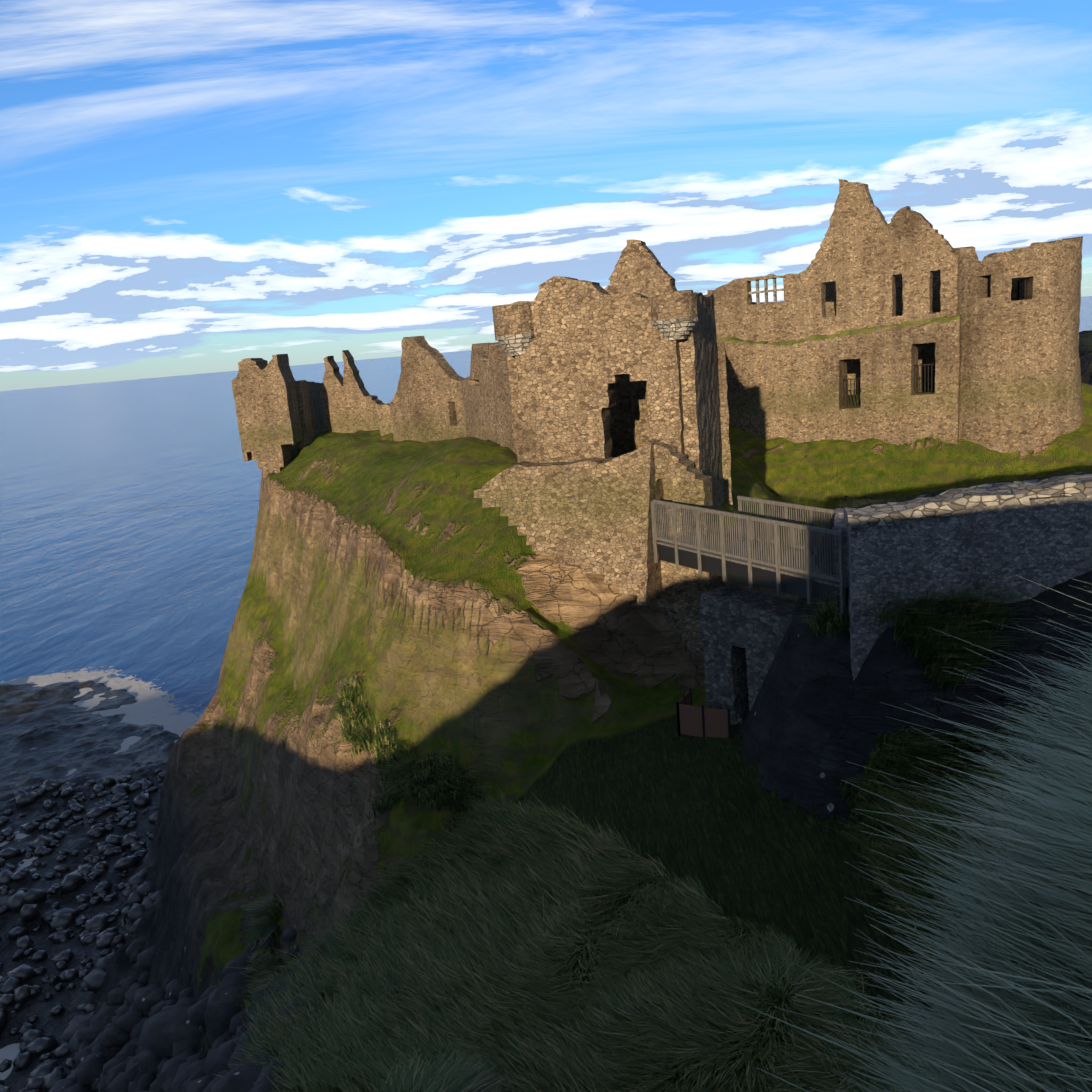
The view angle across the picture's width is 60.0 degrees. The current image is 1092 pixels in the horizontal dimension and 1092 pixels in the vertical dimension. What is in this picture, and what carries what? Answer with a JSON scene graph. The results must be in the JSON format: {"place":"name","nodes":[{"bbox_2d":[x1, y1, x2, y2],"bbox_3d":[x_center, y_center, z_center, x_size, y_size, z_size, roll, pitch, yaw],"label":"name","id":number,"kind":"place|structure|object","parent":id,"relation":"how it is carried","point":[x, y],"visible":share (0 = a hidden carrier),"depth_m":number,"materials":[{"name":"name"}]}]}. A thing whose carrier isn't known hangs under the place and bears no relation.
{"place":"outdoors","nodes":[
{"label":"outdoors","id":0,"kind":"place"},
{"bbox_2d":[0,330,1091,1091],"bbox_3d":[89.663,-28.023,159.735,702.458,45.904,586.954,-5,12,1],"label":"terrain ground","id":1,"kind":"structure","parent":0,"point":[424,596],"depth_m":33.04,"materials":[{"name":"green plant"}]},
{"bbox_2d":[0,769,309,1091],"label":"shore boulders","id":2,"kind":"object","parent":1,"relation":"on","point":[162,1040],"visible":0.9,"depth_m":46.28,"materials":[{"name":"grey stone"}]},
{"bbox_2d":[231,354,302,477],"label":"tower","id":3,"kind":"structure","parent":1,"relation":"on","point":[268,412],"depth_m":69.41,"materials":[{"name":"stone"}]},
{"bbox_2d":[295,380,325,450],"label":"return wall","id":4,"kind":"structure","parent":1,"relation":"on","point":[310,405],"depth_m":74.44,"materials":[{"name":"stone"}]},
{"bbox_2d":[320,350,384,432],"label":"chimney wall","id":5,"kind":"structure","parent":1,"relation":"on","point":[350,403],"depth_m":74.53,"materials":[{"name":"stone"}]},
{"bbox_2d":[377,403,392,435],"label":"wall","id":6,"kind":"structure","parent":1,"relation":"on","point":[385,420],"depth_m":67.51,"materials":[{"name":"stone"}]},
{"bbox_2d":[389,336,465,442],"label":"gable","id":7,"kind":"structure","parent":1,"relation":"on","point":[426,403],"depth_m":59.66,"materials":[{"name":"stone"}]},
{"bbox_2d":[461,342,516,454],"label":"curtain","id":8,"kind":"object","parent":1,"relation":"on","point":[486,390],"visible":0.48,"depth_m":43.80,"materials":[{"name":"stone"}]},
{"bbox_2d":[507,355,524,462],"bbox_3d":[0.172,-4.121,33.719,0.972,8.202,5.270,-1,13,18],"label":"gatehouse side","id":9,"kind":"object","parent":1,"relation":"on","point":[515,403],"depth_m":31.18,"materials":[{"name":"stone"}]},
{"bbox_2d":[474,440,662,605],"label":"stone retaining wall","id":10,"kind":"structure","parent":1,"relation":"on","point":[591,515],"depth_m":29.39,"materials":[{"name":"brown stone"}]},
{"bbox_2d":[511,276,684,555],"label":"gatehouse front wall","id":11,"kind":"structure","parent":1,"relation":"on","point":[591,343],"depth_m":29.60,"materials":[{"name":"stone"}]},
{"bbox_2d":[495,317,697,355],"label":"turret corbels","id":12,"kind":"object","parent":11,"relation":"attached to","point":[670,329],"visible":0.88,"depth_m":28.61,"materials":[{"name":"stone"}]},
{"bbox_2d":[492,292,697,336],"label":"corner turrets","id":13,"kind":"object","parent":12,"relation":"on","point":[513,319],"visible":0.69,"depth_m":29.48,"materials":[{"name":"stone"}]},
{"bbox_2d":[214,550,1050,1091],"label":"grass","id":14,"kind":"structure","parent":1,"relation":"on","point":[470,976],"depth_m":20.37,"materials":[{"name":"green plant"}]},
{"bbox_2d":[604,239,676,456],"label":"wall","id":15,"kind":"structure","parent":1,"relation":"on","point":[639,268],"depth_m":34.49,"materials":[{"name":"stone"}]},
{"bbox_2d":[661,290,723,507],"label":"gatehouse side wall","id":16,"kind":"structure","parent":1,"relation":"on","point":[700,402],"depth_m":30.70,"materials":[{"name":"stone"}]},
{"bbox_2d":[676,688,730,737],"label":"fence posts","id":17,"kind":"object","parent":1,"relation":"on","point":[703,720],"visible":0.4,"depth_m":26.38,"materials":[{"name":"wood"}]},
{"bbox_2d":[679,690,727,737],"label":"fence panels","id":18,"kind":"object","parent":17,"relation":"attached to","point":[716,722],"visible":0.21,"depth_m":26.39,"materials":[{"name":"brown wood"}]},
{"bbox_2d":[716,342,732,505],"bbox_3d":[8.666,-6.406,49.244,0.967,8.699,29.925,-3,12,10],"label":"curtain","id":19,"kind":"object","parent":1,"relation":"on","point":[724,419],"visible":0.31,"depth_m":34.50,"materials":[{"name":"stone"}]},
{"bbox_2d":[700,583,796,724],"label":"bridge pier","id":20,"kind":"structure","parent":1,"relation":"on","point":[743,631],"depth_m":26.42,"materials":[{"name":"stone"}]},
{"bbox_2d":[658,544,848,608],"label":"bridge steel beams","id":21,"kind":"structure","parent":20,"relation":"on","point":[794,585],"depth_m":24.94,"materials":[{"name":"grey metal"}]},
{"bbox_2d":[651,496,847,613],"bbox_3d":[5.915,-0.072,25.743,1.990,1.950,7.549,-11,14,-28],"label":"bridge railing","id":22,"kind":"object","parent":1,"relation":"on","point":[776,558],"visible":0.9,"depth_m":25.35,"materials":[{"name":"grey wood"}]},
{"bbox_2d":[717,319,961,444],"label":"lower castle wall","id":23,"kind":"structure","parent":1,"relation":"on","point":[794,393],"depth_m":58.06,"materials":[{"name":"brown stone"}]},
{"bbox_2d":[842,364,934,404],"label":"window bars","id":24,"kind":"object","parent":23,"relation":"in","point":[914,382],"visible":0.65,"depth_m":56.34,"materials":[{"name":"black metal"}]},
{"bbox_2d":[833,508,846,617],"bbox_3d":[7.781,2.804,24.012,0.770,7.481,2.599,-1,13,20],"label":"gate post","id":25,"kind":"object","parent":1,"relation":"on","point":[839,523],"visible":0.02,"depth_m":22.39,"materials":[{"name":"grey stone"}]},
{"bbox_2d":[752,270,940,394],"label":"manor back wall","id":26,"kind":"structure","parent":1,"relation":"on","point":[926,353],"depth_m":61.94,"materials":[{"name":"stone"}]},
{"bbox_2d":[728,575,1091,1091],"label":"tussocks","id":27,"kind":"object","parent":1,"relation":"on","point":[1028,1027],"visible":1,"depth_m":2.81,"materials":[{"name":"green plant"}]},
{"bbox_2d":[845,495,1091,680],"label":"stone wall","id":28,"kind":"structure","parent":1,"relation":"on","point":[1051,536],"depth_m":21.22,"materials":[{"name":"grey stone"}]},
{"bbox_2d":[844,474,1091,528],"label":"wall coping","id":29,"kind":"object","parent":28,"relation":"on","point":[955,502],"visible":1,"depth_m":21.09,"materials":[{"name":"grey stone"}]},
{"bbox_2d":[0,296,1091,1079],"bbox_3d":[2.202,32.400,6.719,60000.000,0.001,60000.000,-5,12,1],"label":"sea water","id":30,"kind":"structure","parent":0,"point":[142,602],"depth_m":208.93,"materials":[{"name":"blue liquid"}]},
{"bbox_2d":[0,0,1091,390],"label":"sky","id":31,"kind":"structure","parent":0,"point":[188,187],"materials":[{"name":"blue"}]},
{"bbox_2d":[646,439,715,656],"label":"stone abutment wall","id":32,"kind":"structure","parent":0,"point":[678,599],"depth_m":29.38,"materials":[{"name":"brown stone"}]},
{"bbox_2d":[707,179,957,342],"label":"upper castle wall","id":33,"kind":"structure","parent":0,"point":[866,253],"depth_m":57.07,"materials":[{"name":"brown stone"}]},
{"bbox_2d":[749,278,783,303],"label":"manor mullions","id":34,"kind":"object","parent":33,"relation":"in","point":[766,291],"visible":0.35,"depth_m":60.80,"materials":[{"name":"beige stone"}]},
{"bbox_2d":[717,314,961,345],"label":"ledge grass","id":35,"kind":"structure","parent":0,"point":[943,319],"depth_m":57.58,"materials":[{"name":"green plant"}]},
{"bbox_2d":[917,472,1083,497],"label":"stones","id":36,"kind":"object","parent":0,"point":[986,486],"visible":0.15,"depth_m":24.66,"materials":[{"name":"grey stone"}]},
{"bbox_2d":[952,236,1083,452],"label":"round tower","id":37,"kind":"structure","parent":0,"point":[1020,387],"depth_m":52.71,"materials":[{"name":"brown stone"}]},
{"bbox_2d":[1011,280,1025,299],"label":"window bars","id":38,"kind":"object","parent":37,"relation":"in","point":[1018,290],"visible":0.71,"depth_m":51.89,"materials":[{"name":"black metal"}]}
]}

